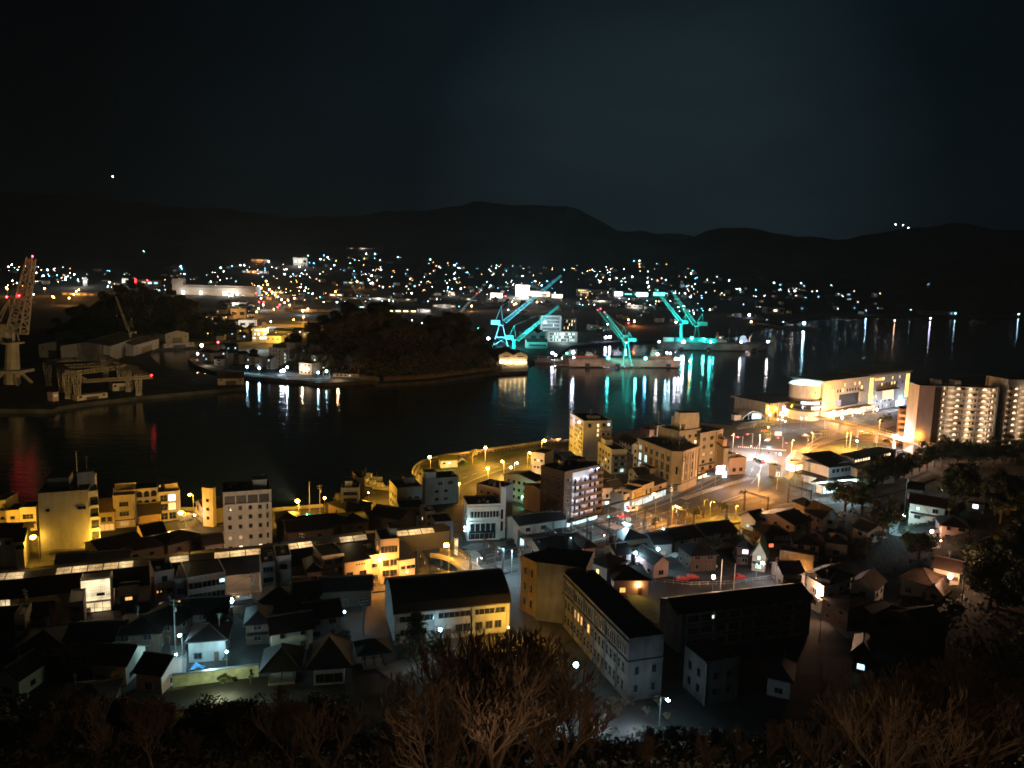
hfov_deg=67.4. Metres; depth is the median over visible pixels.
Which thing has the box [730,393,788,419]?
harbour hall
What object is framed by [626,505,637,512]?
van
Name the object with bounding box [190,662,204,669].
blue sheet
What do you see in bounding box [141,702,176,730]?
tree
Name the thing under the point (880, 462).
tree
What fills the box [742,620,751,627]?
window
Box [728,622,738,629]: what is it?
window
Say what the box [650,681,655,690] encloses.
window
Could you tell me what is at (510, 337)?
jib crane
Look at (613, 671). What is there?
window
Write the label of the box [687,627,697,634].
window
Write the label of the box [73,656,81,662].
window
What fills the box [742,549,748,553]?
window
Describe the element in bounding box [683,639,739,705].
school annex
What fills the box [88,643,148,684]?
house
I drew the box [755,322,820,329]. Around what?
breakwater
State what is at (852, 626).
window
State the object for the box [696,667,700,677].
window
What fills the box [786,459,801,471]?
ticket hall
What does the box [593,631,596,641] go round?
window
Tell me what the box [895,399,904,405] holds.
shop window
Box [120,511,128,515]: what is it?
window
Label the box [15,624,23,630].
window
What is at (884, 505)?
house
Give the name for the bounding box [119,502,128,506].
window
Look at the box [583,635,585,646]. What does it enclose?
window
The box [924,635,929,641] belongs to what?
window
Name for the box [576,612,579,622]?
window
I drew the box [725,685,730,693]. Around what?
window
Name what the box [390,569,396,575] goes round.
window
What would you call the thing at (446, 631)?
door
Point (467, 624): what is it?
window
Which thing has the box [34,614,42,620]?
window
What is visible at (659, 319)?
house
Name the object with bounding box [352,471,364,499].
office wing
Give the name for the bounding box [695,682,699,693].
window
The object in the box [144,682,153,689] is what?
window
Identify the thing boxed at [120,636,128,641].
window
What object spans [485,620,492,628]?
window
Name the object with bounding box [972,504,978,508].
window
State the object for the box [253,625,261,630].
window
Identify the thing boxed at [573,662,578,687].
lamp post
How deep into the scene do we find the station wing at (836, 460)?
328.23 m
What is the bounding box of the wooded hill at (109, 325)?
[42,294,227,337]
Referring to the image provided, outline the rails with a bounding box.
[151,471,937,608]
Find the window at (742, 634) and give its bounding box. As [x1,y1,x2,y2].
[741,632,751,639]
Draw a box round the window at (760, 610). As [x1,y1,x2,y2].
[756,607,765,614]
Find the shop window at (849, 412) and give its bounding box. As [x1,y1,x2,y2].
[825,408,865,417]
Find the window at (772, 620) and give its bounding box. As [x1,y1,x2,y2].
[768,617,776,624]
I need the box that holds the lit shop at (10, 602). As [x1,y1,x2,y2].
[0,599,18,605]
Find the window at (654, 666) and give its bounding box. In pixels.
[651,664,656,672]
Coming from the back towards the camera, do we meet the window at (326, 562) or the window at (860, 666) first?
the window at (326, 562)
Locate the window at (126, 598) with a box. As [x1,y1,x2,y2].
[125,594,132,600]
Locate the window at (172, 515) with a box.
[169,512,175,518]
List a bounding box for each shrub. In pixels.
[217,674,233,683]
[235,610,244,618]
[400,648,415,659]
[415,651,427,659]
[429,638,446,651]
[943,598,963,610]
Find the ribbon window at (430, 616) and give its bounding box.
[399,614,433,622]
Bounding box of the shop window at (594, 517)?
[567,515,597,526]
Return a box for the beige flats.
[269,343,287,366]
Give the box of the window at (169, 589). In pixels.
[166,587,172,593]
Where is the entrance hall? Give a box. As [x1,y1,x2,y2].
[80,570,114,612]
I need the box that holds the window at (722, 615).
[719,611,725,618]
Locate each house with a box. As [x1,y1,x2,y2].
[0,492,18,522]
[0,522,32,566]
[0,603,20,645]
[0,648,49,697]
[5,503,22,522]
[11,618,68,670]
[13,527,30,567]
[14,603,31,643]
[19,500,39,530]
[29,600,58,626]
[42,280,49,284]
[53,551,88,594]
[60,674,124,703]
[62,619,127,665]
[68,588,86,621]
[83,530,140,551]
[85,548,132,589]
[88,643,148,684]
[112,482,135,527]
[117,606,165,652]
[118,580,140,615]
[126,536,164,566]
[131,651,185,693]
[135,481,157,523]
[135,521,166,536]
[137,501,161,523]
[147,595,193,645]
[149,557,174,607]
[155,527,201,554]
[158,479,180,521]
[174,565,189,601]
[179,588,233,626]
[184,621,232,662]
[193,496,222,522]
[198,349,220,360]
[199,531,224,549]
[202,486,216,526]
[204,330,213,334]
[207,312,218,319]
[211,314,223,320]
[211,333,218,339]
[213,356,224,365]
[216,308,227,313]
[216,334,224,340]
[217,349,227,358]
[221,343,238,352]
[224,314,232,319]
[227,331,235,336]
[228,293,235,296]
[230,328,239,333]
[233,351,247,363]
[236,332,248,339]
[238,304,248,307]
[238,327,248,333]
[243,603,272,644]
[244,353,259,364]
[246,312,258,318]
[246,325,256,333]
[249,349,257,352]
[255,357,266,366]
[258,550,274,590]
[258,585,296,614]
[265,355,277,368]
[266,333,283,342]
[266,609,315,648]
[273,544,290,584]
[275,510,299,535]
[278,328,291,332]
[281,515,334,544]
[282,294,289,298]
[284,330,294,337]
[291,543,303,575]
[292,328,300,335]
[292,579,322,610]
[296,295,303,299]
[296,512,339,536]
[299,361,320,374]
[301,330,308,337]
[302,555,323,579]
[302,597,342,639]
[311,354,330,368]
[318,574,373,606]
[326,499,372,517]
[333,373,359,376]
[337,511,370,533]
[340,296,346,300]
[367,503,417,529]
[394,292,401,296]
[396,498,423,525]
[420,504,434,525]
[430,512,452,543]
[492,298,498,302]
[504,470,540,502]
[522,483,540,511]
[522,529,581,553]
[531,283,536,287]
[531,447,561,464]
[557,448,574,459]
[572,308,578,312]
[573,529,597,557]
[587,323,599,329]
[593,553,627,583]
[595,329,604,335]
[598,325,607,330]
[602,478,612,505]
[602,536,633,564]
[606,473,626,491]
[607,522,647,550]
[609,564,651,594]
[610,302,617,306]
[610,491,629,509]
[616,313,622,317]
[618,433,637,453]
[621,484,642,505]
[627,478,653,503]
[628,463,649,480]
[633,543,671,578]
[636,474,667,498]
[640,463,656,475]
[644,531,674,556]
[654,317,663,321]
[654,524,703,552]
[670,317,676,321]
[676,542,719,571]
[694,517,739,549]
[731,529,754,564]
[733,312,741,316]
[739,508,762,530]
[750,524,790,549]
[750,533,769,571]
[757,508,813,531]
[764,652,796,699]
[769,555,804,584]
[779,545,814,571]
[790,531,821,561]
[792,493,810,514]
[799,561,855,593]
[803,498,839,531]
[806,569,839,613]
[816,572,834,584]
[819,592,872,631]
[823,525,849,556]
[848,566,886,600]
[850,518,889,546]
[850,632,875,673]
[860,599,889,636]
[876,496,899,521]
[886,601,950,648]
[888,598,906,636]
[898,567,944,596]
[906,477,924,498]
[908,492,948,524]
[923,577,951,601]
[931,551,967,584]
[934,508,971,537]
[966,490,984,513]
[979,534,1002,544]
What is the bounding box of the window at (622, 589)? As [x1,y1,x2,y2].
[619,587,625,592]
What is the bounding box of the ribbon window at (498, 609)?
[475,607,504,614]
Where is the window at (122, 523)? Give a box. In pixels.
[120,521,129,525]
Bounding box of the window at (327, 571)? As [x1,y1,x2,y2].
[324,568,332,574]
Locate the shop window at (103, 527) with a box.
[100,523,113,531]
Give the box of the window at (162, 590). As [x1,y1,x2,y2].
[158,588,163,594]
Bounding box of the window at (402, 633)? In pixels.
[400,630,407,636]
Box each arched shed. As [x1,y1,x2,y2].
[519,328,537,338]
[531,328,545,338]
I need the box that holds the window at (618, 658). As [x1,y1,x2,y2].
[616,656,620,668]
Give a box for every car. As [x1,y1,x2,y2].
[178,516,192,521]
[181,513,193,516]
[236,594,252,600]
[428,568,442,572]
[504,538,514,543]
[593,518,604,523]
[668,552,677,557]
[673,575,688,581]
[684,573,698,579]
[731,573,745,580]
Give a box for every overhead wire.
[24,576,251,608]
[318,507,567,551]
[423,491,826,564]
[432,485,831,557]
[569,435,731,507]
[825,476,963,609]
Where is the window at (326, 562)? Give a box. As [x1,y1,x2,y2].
[324,559,331,565]
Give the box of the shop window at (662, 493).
[655,490,665,498]
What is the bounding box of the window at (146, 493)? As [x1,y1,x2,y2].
[144,491,149,496]
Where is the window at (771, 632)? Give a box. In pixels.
[767,629,775,636]
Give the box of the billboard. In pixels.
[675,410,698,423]
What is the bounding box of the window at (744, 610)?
[743,608,752,615]
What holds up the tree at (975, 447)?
on the ground at (754, 708)
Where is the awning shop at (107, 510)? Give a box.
[99,497,115,531]
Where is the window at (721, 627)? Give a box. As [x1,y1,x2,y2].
[718,624,725,630]
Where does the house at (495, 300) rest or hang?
on the hills at (58, 235)
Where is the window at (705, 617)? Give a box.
[702,613,712,620]
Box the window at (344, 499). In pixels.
[343,498,356,501]
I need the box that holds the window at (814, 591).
[811,587,816,594]
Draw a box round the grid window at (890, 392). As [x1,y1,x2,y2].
[882,389,893,399]
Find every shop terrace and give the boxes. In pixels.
[506,511,554,545]
[548,510,569,532]
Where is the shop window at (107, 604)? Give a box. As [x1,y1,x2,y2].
[86,600,110,612]
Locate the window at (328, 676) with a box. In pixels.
[325,673,333,682]
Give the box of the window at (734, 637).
[727,634,737,641]
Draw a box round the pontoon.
[554,357,568,365]
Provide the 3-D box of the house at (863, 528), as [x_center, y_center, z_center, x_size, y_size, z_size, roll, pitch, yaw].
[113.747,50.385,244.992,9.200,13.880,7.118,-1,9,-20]
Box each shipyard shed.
[38,339,79,357]
[55,329,104,340]
[60,332,143,361]
[72,392,107,400]
[108,380,132,390]
[125,335,158,355]
[149,329,188,344]
[162,342,194,347]
[217,372,243,384]
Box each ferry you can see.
[534,354,562,362]
[969,319,985,322]
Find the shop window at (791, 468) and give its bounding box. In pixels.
[786,462,794,471]
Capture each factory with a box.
[61,292,96,295]
[82,277,86,285]
[134,279,161,286]
[172,278,260,296]
[225,301,247,304]
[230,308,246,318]
[238,319,256,326]
[242,270,268,273]
[251,259,269,262]
[271,291,284,293]
[284,307,332,311]
[293,258,307,265]
[329,292,343,295]
[343,281,363,285]
[347,296,416,301]
[358,304,386,308]
[391,308,417,312]
[419,308,430,312]
[432,303,455,307]
[461,297,485,301]
[576,289,588,296]
[587,299,611,301]
[589,289,606,294]
[623,291,647,297]
[625,305,642,308]
[652,307,677,310]
[762,307,784,313]
[916,310,956,314]
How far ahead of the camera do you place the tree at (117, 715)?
106.73 m
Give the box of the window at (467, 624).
[463,623,469,631]
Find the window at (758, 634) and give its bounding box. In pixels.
[754,630,764,637]
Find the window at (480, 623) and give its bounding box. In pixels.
[475,621,482,629]
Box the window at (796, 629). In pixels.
[793,625,802,632]
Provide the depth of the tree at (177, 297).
978.84 m
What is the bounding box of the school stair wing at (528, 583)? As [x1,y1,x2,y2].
[520,549,544,617]
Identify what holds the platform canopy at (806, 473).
on the ground at (754, 708)
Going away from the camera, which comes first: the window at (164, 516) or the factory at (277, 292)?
the window at (164, 516)
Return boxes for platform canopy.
[793,469,826,482]
[811,475,862,491]
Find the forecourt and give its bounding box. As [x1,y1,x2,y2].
[92,610,114,619]
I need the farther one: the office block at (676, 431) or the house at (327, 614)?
the office block at (676, 431)
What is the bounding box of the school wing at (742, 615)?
[658,583,813,652]
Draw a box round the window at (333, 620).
[329,618,335,623]
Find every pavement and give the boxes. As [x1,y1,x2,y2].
[461,541,512,550]
[567,476,716,529]
[638,496,743,531]
[735,404,906,427]
[784,420,896,480]
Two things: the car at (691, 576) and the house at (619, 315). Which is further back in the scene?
the house at (619, 315)
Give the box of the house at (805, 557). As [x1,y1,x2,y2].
[779,545,814,571]
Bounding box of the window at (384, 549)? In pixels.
[381,545,397,553]
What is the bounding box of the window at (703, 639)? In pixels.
[700,637,710,641]
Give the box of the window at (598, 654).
[597,651,599,662]
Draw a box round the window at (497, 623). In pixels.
[494,619,501,627]
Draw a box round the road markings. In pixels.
[460,419,887,561]
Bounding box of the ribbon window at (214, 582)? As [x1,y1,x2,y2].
[189,579,224,589]
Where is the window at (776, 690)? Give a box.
[774,687,782,694]
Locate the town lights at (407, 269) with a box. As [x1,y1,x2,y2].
[10,260,805,311]
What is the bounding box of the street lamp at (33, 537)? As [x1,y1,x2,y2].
[30,535,39,561]
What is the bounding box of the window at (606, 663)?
[604,660,607,671]
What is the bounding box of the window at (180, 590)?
[177,588,183,594]
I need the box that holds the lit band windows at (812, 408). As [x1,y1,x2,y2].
[801,401,819,409]
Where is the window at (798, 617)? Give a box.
[794,614,803,620]
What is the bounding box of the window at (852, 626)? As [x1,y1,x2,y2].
[850,624,855,629]
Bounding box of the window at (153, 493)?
[151,490,156,496]
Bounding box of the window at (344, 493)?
[343,492,356,495]
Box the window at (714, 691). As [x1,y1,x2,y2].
[711,688,717,695]
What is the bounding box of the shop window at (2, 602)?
[0,600,10,605]
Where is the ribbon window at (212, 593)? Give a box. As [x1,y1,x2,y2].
[189,589,224,595]
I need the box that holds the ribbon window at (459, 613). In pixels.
[439,610,469,618]
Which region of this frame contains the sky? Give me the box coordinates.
[0,0,1023,239]
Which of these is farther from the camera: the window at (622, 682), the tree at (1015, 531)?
the tree at (1015, 531)
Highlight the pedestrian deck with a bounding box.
[814,414,933,455]
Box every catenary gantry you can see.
[417,547,428,573]
[451,542,471,569]
[482,537,503,572]
[517,530,539,555]
[544,525,558,534]
[570,522,591,541]
[586,519,608,544]
[608,515,632,538]
[623,512,648,532]
[643,507,668,528]
[669,503,694,524]
[702,496,727,519]
[743,489,768,510]
[787,483,812,502]
[825,477,845,496]
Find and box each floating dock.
[562,356,681,367]
[657,340,766,350]
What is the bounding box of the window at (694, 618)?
[688,615,698,622]
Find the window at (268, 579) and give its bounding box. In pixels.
[263,577,273,582]
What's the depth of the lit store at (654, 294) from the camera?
2566.03 m
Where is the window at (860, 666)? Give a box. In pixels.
[856,663,864,670]
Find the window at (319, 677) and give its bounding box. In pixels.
[315,674,324,683]
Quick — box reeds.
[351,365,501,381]
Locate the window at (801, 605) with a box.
[795,602,804,609]
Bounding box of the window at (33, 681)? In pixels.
[30,678,35,686]
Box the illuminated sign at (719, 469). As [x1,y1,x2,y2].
[715,465,724,474]
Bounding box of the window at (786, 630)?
[780,627,790,634]
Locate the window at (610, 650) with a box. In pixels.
[608,647,611,659]
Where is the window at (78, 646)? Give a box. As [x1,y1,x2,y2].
[72,644,80,650]
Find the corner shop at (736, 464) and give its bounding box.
[727,451,746,474]
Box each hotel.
[222,474,272,553]
[569,412,611,460]
[785,366,912,420]
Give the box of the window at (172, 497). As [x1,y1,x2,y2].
[169,494,175,500]
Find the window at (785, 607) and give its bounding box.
[782,603,791,610]
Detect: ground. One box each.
[0,304,1023,413]
[0,372,1023,745]
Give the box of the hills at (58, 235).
[0,192,1023,315]
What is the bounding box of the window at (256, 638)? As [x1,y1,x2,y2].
[254,635,261,640]
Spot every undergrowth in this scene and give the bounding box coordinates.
[0,708,1023,767]
[44,289,227,337]
[278,314,476,375]
[420,322,505,368]
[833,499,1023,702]
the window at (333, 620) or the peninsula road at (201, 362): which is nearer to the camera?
the window at (333, 620)
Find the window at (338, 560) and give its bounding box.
[334,558,341,563]
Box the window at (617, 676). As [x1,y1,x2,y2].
[616,674,619,685]
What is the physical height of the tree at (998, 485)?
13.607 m
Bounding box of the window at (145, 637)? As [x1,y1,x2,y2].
[143,635,151,640]
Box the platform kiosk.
[816,480,851,493]
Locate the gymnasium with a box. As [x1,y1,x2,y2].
[383,567,511,644]
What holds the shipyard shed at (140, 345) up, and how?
on the shore ground at (25, 396)
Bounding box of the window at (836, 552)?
[833,550,839,554]
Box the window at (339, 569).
[334,567,341,572]
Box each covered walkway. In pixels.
[567,488,668,519]
[668,468,714,491]
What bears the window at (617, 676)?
in the school building at (603, 619)
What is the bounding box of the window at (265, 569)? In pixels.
[263,566,273,572]
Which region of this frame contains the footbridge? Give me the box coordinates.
[430,548,482,570]
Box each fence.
[415,440,557,472]
[485,500,740,568]
[655,575,771,585]
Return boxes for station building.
[801,450,855,484]
[835,456,896,484]
[836,446,895,463]
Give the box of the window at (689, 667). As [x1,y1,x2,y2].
[687,659,691,670]
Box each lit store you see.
[490,292,501,298]
[514,285,528,295]
[529,291,549,296]
[551,294,562,297]
[612,291,623,296]
[652,292,665,296]
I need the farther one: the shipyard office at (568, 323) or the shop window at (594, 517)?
the shipyard office at (568, 323)
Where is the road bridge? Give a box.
[262,322,305,327]
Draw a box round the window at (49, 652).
[46,648,54,655]
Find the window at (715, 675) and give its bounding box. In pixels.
[712,672,718,680]
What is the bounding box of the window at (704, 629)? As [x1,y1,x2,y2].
[701,625,711,633]
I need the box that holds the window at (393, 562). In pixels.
[390,559,396,565]
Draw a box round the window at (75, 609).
[72,607,80,613]
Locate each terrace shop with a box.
[313,542,344,575]
[334,542,370,574]
[363,543,378,582]
[375,524,398,583]
[396,541,416,575]
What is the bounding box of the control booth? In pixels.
[47,391,58,401]
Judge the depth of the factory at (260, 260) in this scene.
3030.74 m
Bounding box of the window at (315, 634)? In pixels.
[313,631,319,636]
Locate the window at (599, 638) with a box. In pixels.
[597,634,600,645]
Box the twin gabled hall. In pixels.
[498,349,527,365]
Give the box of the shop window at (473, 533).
[470,533,493,540]
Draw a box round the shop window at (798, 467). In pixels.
[796,465,801,470]
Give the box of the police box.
[769,463,780,476]
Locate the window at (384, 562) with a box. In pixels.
[382,559,388,566]
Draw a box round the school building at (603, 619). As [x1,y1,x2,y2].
[562,569,663,700]
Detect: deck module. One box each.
[663,337,673,341]
[674,337,684,341]
[685,338,695,341]
[696,338,705,341]
[706,338,716,341]
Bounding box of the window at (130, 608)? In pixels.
[125,605,132,611]
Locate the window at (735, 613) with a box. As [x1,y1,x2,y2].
[729,610,739,617]
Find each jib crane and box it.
[0,255,35,385]
[115,296,136,337]
[445,288,482,312]
[491,275,561,345]
[506,305,559,348]
[597,309,628,345]
[603,311,635,365]
[654,288,687,336]
[670,290,707,337]
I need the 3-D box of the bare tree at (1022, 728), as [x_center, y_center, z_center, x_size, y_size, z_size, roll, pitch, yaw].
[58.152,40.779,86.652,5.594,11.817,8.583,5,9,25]
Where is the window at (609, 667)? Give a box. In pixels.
[608,665,611,676]
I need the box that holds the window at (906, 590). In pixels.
[904,586,911,592]
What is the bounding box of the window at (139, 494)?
[137,491,141,497]
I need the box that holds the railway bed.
[151,471,942,609]
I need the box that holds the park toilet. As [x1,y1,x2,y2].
[438,455,466,467]
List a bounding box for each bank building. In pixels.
[462,495,500,540]
[637,436,699,491]
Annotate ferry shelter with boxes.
[731,409,768,419]
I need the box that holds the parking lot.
[499,474,526,510]
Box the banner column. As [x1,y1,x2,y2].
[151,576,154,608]
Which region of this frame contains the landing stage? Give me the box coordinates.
[310,371,329,380]
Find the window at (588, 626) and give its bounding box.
[586,623,589,633]
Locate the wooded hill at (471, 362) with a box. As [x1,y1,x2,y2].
[427,326,506,369]
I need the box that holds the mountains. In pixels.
[657,222,1023,264]
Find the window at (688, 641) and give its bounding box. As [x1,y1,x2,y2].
[686,639,696,644]
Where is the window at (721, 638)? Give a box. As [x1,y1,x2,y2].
[717,636,724,642]
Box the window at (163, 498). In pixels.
[160,495,167,501]
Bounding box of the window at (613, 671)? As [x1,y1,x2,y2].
[612,669,614,680]
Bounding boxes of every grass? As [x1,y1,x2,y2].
[435,447,539,470]
[627,595,659,623]
[656,500,775,524]
[816,443,885,453]
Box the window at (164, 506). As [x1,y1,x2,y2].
[161,503,167,510]
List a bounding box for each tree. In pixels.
[0,702,15,721]
[2,692,30,718]
[32,715,57,744]
[33,697,68,723]
[49,685,103,742]
[64,306,79,317]
[73,306,82,314]
[73,690,117,767]
[78,700,109,733]
[78,714,96,743]
[79,304,87,309]
[83,732,128,767]
[88,693,148,734]
[98,291,111,302]
[107,695,146,734]
[113,283,126,292]
[116,692,153,745]
[117,289,131,303]
[118,696,173,767]
[119,321,132,330]
[124,280,136,289]
[127,695,168,741]
[128,719,165,753]
[135,282,145,287]
[137,287,148,301]
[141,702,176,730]
[144,703,183,748]
[145,304,153,316]
[148,289,162,301]
[165,297,175,306]
[166,288,176,296]
[171,320,187,331]
[172,692,231,738]
[174,295,183,301]
[186,300,199,313]
[197,692,240,737]
[207,697,245,744]
[212,316,222,322]
[215,321,227,333]
[216,692,273,744]
[221,703,276,738]
[222,651,229,666]
[224,319,235,327]
[224,722,258,764]
[243,694,316,767]
[248,669,253,683]
[253,707,289,737]
[267,684,292,750]
[270,714,294,754]
[284,333,302,342]
[284,701,373,767]
[288,349,301,363]
[294,349,306,361]
[295,345,311,361]
[296,691,332,743]
[297,702,329,749]
[304,321,320,332]
[304,692,359,748]
[307,328,316,335]
[307,331,319,342]
[307,351,316,361]
[316,314,335,326]
[316,352,333,369]
[318,692,366,734]
[322,319,337,337]
[328,310,341,320]
[333,492,340,500]
[334,717,356,762]
[336,629,351,639]
[339,301,357,312]
[340,307,357,318]
[343,353,355,370]
[347,307,367,327]
[348,355,367,372]
[365,302,378,313]
[367,681,406,767]
[371,306,390,326]
[377,301,397,309]
[378,642,470,767]
[380,713,417,760]
[387,313,407,323]
[393,634,399,649]
[399,611,430,650]
[408,630,514,767]
[408,654,474,755]
[413,322,424,328]
[420,612,557,766]
[421,692,461,767]
[422,709,465,767]
[423,315,435,323]
[434,628,566,767]
[440,684,538,767]
[443,631,541,767]
[452,312,465,326]
[452,643,557,767]
[461,316,470,323]
[466,449,477,463]
[474,331,483,345]
[475,327,486,334]
[486,643,567,748]
[487,338,495,349]
[496,346,512,352]
[501,705,555,767]
[511,622,605,767]
[514,708,568,767]
[518,665,577,759]
[527,677,626,767]
[553,682,613,767]
[575,707,608,767]
[609,696,618,707]
[634,734,660,767]
[641,726,664,743]
[643,706,650,715]
[651,516,660,528]
[652,695,663,707]
[662,725,688,745]
[674,510,682,521]
[685,727,708,749]
[691,729,721,767]
[693,506,700,518]
[707,533,723,550]
[722,729,758,755]
[726,724,752,767]
[762,716,790,759]
[769,732,799,759]
[776,719,821,767]
[782,720,845,767]
[794,729,820,759]
[806,684,871,767]
[806,724,843,751]
[811,687,933,767]
[814,663,886,765]
[824,479,866,511]
[836,480,870,506]
[838,696,914,767]
[839,732,863,750]
[846,481,875,515]
[849,477,873,488]
[853,673,943,766]
[859,466,892,486]
[862,474,878,494]
[862,662,976,767]
[863,537,872,557]
[863,654,968,767]
[866,498,906,537]
[872,454,895,485]
[873,668,951,766]
[875,531,887,544]
[880,676,944,767]
[883,413,892,424]
[887,465,903,479]
[888,457,914,479]
[893,450,918,476]
[898,530,941,558]
[902,452,922,474]
[907,718,969,767]
[911,676,988,767]
[913,450,932,471]
[915,441,941,469]
[921,654,1023,767]
[927,442,947,466]
[928,661,1023,767]
[931,439,957,466]
[931,707,985,767]
[933,657,1009,767]
[934,467,986,508]
[935,472,980,501]
[938,434,962,463]
[942,463,957,475]
[942,465,971,489]
[943,461,982,481]
[945,478,976,512]
[948,446,970,462]
[950,483,966,508]
[951,539,1003,568]
[955,441,983,462]
[959,708,1022,767]
[961,556,1017,607]
[962,439,985,461]
[963,553,975,566]
[968,551,1021,588]
[970,573,1023,614]
[971,445,997,466]
[971,671,1023,764]
[972,441,1003,465]
[972,485,1019,515]
[977,481,1003,509]
[980,484,1019,523]
[981,473,1023,514]
[982,535,1023,563]
[984,436,1006,463]
[985,467,1015,486]
[987,478,1006,513]
[987,479,1023,504]
[993,439,1012,463]
[1000,683,1023,767]
[1001,488,1023,513]
[1002,559,1023,599]
[1003,446,1021,461]
[1003,516,1023,545]
[1007,433,1023,460]
[1007,564,1023,584]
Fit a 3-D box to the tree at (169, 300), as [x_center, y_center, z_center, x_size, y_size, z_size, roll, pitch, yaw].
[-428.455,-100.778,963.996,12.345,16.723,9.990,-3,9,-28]
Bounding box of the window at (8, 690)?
[3,687,11,693]
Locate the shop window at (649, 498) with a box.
[643,494,652,503]
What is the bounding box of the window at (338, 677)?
[334,672,342,681]
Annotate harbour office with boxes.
[639,426,655,437]
[649,416,663,436]
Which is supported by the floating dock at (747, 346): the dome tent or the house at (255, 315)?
the dome tent
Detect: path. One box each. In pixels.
[168,641,186,690]
[376,647,458,679]
[668,567,771,581]
[818,612,853,638]
[889,522,901,535]
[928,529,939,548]
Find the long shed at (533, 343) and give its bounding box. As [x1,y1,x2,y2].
[525,338,547,348]
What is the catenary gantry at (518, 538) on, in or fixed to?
on the ground at (754, 708)
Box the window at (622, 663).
[621,661,624,672]
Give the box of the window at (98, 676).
[96,674,105,678]
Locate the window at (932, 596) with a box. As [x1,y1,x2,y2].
[930,593,936,599]
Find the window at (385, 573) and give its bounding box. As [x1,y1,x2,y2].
[382,570,388,576]
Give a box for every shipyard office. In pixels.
[539,315,561,330]
[545,331,577,341]
[561,318,576,329]
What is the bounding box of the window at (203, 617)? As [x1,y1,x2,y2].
[198,615,206,620]
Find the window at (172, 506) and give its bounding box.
[169,502,175,509]
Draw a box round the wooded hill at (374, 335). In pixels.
[276,318,472,376]
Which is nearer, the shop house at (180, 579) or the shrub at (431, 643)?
the shrub at (431, 643)
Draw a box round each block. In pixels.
[37,456,96,560]
[76,457,99,539]
[181,557,225,596]
[285,341,306,360]
[341,476,359,502]
[389,474,422,505]
[418,469,458,504]
[476,479,512,526]
[532,448,553,473]
[535,546,593,623]
[633,443,637,466]
[658,416,700,443]
[696,427,717,479]
[699,425,724,437]
[715,437,729,477]
[896,406,906,435]
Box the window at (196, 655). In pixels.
[194,652,201,659]
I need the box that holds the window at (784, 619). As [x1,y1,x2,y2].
[781,615,790,622]
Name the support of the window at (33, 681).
in the house at (25, 673)
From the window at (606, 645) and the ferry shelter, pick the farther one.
the ferry shelter
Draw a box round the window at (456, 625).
[455,624,461,631]
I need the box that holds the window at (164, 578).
[162,575,167,581]
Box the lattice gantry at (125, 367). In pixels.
[43,355,153,398]
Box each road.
[0,532,123,569]
[0,592,378,647]
[177,509,322,528]
[195,360,332,378]
[379,412,897,599]
[458,455,530,492]
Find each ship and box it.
[573,350,597,357]
[648,345,672,357]
[716,329,746,341]
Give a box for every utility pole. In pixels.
[22,589,27,602]
[170,599,176,649]
[247,573,253,604]
[309,482,309,511]
[359,599,367,635]
[492,546,498,567]
[516,545,521,586]
[564,507,569,531]
[613,530,619,548]
[720,559,722,590]
[774,557,778,584]
[819,607,822,642]
[904,475,910,511]
[961,567,966,600]
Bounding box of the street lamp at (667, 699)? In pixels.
[658,697,669,725]
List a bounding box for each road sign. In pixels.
[707,470,715,484]
[770,431,781,435]
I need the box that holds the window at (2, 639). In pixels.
[0,636,4,642]
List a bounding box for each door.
[48,350,60,357]
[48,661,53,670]
[86,396,98,399]
[119,386,125,390]
[121,347,125,356]
[142,344,151,352]
[145,646,150,651]
[165,636,169,644]
[172,337,181,342]
[214,651,218,660]
[226,381,235,384]
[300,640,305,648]
[344,599,347,606]
[443,628,450,638]
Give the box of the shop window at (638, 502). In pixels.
[632,498,641,505]
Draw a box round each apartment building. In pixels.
[540,455,603,526]
[597,437,627,473]
[903,378,999,458]
[991,377,1023,458]
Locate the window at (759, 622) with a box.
[755,618,765,626]
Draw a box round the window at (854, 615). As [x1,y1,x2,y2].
[851,613,856,618]
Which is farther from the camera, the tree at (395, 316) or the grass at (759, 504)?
the tree at (395, 316)
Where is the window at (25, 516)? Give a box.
[22,514,33,519]
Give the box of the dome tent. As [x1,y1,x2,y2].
[740,335,746,342]
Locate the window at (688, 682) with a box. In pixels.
[686,675,690,685]
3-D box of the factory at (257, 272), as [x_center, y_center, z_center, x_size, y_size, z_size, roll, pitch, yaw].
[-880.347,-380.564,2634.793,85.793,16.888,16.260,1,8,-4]
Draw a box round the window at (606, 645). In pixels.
[605,643,608,654]
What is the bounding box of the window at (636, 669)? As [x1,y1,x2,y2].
[634,666,639,674]
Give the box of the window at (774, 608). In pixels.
[769,605,777,612]
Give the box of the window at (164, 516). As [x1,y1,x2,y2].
[161,513,167,519]
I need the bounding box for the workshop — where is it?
[252,327,267,341]
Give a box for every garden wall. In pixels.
[171,663,258,686]
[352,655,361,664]
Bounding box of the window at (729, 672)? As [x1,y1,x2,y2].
[726,670,731,677]
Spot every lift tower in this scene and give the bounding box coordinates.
[499,481,505,537]
[985,375,1023,458]
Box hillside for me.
[0,499,1023,767]
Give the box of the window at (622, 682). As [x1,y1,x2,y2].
[620,678,623,690]
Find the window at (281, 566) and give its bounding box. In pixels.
[279,564,286,569]
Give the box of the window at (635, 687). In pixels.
[633,684,638,692]
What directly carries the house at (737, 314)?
on the shore ground at (25, 396)
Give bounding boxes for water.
[0,317,1023,507]
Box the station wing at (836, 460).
[827,454,849,463]
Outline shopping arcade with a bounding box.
[0,523,450,599]
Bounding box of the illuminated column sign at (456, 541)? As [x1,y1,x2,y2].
[454,537,457,553]
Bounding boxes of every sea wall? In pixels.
[181,504,322,510]
[412,438,560,480]

